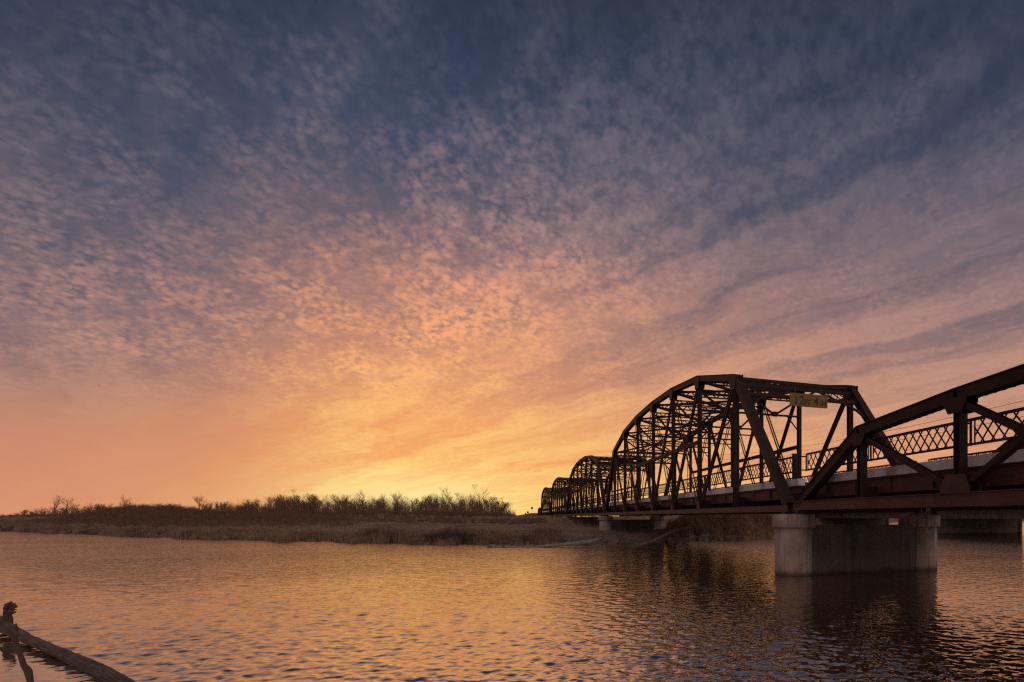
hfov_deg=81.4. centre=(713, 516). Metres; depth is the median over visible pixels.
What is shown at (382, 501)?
bare tree
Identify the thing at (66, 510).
bare shrub
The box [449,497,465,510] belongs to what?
bare tree
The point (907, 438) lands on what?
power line
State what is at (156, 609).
river water
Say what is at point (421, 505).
bare tree
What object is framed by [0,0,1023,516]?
sky
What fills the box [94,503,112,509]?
bare shrub
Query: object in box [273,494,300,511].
bare tree
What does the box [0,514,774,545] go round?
reeds
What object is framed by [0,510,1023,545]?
ground
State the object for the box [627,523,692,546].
fallen bough
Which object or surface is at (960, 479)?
pony truss span
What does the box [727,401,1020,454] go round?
power line
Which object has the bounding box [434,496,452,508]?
bare tree
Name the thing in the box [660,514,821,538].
bank brush
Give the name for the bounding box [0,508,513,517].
thicket undergrowth
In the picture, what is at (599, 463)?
truss span
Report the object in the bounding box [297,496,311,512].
bare tree
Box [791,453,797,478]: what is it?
railing pillar
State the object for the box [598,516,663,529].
bridge pier
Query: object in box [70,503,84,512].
bare shrub
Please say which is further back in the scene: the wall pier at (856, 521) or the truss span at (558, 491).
the truss span at (558, 491)
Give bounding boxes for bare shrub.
[29,510,38,515]
[61,506,72,514]
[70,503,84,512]
[83,504,95,511]
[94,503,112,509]
[204,501,219,509]
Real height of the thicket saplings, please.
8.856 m
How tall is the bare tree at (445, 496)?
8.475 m
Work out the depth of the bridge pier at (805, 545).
24.25 m
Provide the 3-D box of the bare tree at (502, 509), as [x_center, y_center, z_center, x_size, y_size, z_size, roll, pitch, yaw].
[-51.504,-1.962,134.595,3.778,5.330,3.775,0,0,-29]
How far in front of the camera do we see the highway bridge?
74.84 m
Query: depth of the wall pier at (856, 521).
109.46 m
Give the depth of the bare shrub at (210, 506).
173.16 m
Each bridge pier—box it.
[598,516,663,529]
[772,514,939,575]
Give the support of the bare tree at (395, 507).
on the ground at (589, 529)
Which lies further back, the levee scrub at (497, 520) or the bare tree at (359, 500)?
the bare tree at (359, 500)
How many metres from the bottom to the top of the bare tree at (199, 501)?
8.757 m
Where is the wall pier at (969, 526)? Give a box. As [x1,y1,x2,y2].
[937,519,1021,533]
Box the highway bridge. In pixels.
[621,508,1023,518]
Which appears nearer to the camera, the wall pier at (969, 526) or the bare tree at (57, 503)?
the wall pier at (969, 526)
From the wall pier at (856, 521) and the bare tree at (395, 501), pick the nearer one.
the wall pier at (856, 521)
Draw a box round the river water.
[0,521,1023,681]
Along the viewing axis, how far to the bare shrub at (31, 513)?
175.20 m
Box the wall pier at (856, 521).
[816,518,888,524]
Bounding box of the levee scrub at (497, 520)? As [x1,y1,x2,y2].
[284,513,547,523]
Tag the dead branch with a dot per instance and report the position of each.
(26, 668)
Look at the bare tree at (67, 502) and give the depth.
214.64 m
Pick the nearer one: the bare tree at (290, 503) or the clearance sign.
the clearance sign
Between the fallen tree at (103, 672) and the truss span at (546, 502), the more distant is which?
the truss span at (546, 502)
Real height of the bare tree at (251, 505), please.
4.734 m
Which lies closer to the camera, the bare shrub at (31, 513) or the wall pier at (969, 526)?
the wall pier at (969, 526)
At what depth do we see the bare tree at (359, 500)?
139.88 m
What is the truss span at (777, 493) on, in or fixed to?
on the bridge pier at (805, 545)
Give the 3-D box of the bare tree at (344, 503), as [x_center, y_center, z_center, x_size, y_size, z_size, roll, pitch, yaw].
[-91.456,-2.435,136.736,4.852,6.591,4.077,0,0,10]
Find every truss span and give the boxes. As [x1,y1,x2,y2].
[540,487,575,515]
[550,477,600,515]
[566,455,659,515]
[604,374,926,515]
[792,364,1023,513]
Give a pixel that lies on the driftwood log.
(581, 542)
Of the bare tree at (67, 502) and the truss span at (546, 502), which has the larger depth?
the bare tree at (67, 502)
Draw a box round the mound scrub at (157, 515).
[0,503,360,528]
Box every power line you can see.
[703,416,1023,459]
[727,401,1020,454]
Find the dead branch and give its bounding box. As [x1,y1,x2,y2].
[0,621,33,681]
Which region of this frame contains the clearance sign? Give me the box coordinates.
[790,386,827,408]
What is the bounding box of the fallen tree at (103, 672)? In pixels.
[0,601,135,681]
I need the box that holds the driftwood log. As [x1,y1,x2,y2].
[487,537,602,546]
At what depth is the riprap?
52.02 m
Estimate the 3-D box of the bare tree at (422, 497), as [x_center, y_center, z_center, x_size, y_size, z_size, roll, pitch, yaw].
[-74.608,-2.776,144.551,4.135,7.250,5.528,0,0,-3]
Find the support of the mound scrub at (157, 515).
on the ground at (589, 529)
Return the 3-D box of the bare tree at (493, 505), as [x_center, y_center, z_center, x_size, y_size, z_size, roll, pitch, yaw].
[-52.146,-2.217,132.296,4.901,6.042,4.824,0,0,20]
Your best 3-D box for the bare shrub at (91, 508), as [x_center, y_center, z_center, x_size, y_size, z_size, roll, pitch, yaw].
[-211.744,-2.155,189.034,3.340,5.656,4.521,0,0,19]
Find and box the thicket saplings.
[0,494,515,517]
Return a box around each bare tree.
[53,494,62,509]
[58,496,74,507]
[192,496,210,507]
[243,499,257,511]
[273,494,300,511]
[296,494,321,513]
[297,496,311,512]
[330,494,348,512]
[347,493,365,508]
[371,493,389,510]
[390,493,403,503]
[391,498,405,513]
[415,499,431,513]
[421,494,435,508]
[424,495,443,510]
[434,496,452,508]
[439,488,447,507]
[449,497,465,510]
[470,483,487,508]
[483,496,504,512]
[494,499,504,514]
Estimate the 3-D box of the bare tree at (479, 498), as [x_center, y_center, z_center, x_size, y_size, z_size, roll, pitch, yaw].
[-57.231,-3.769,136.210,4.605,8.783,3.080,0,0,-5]
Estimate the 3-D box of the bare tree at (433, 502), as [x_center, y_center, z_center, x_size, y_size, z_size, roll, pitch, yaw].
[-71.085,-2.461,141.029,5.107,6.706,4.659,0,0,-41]
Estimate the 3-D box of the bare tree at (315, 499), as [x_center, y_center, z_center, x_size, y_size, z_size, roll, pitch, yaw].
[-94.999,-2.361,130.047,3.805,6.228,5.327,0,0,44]
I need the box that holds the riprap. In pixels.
[553,533,713,545]

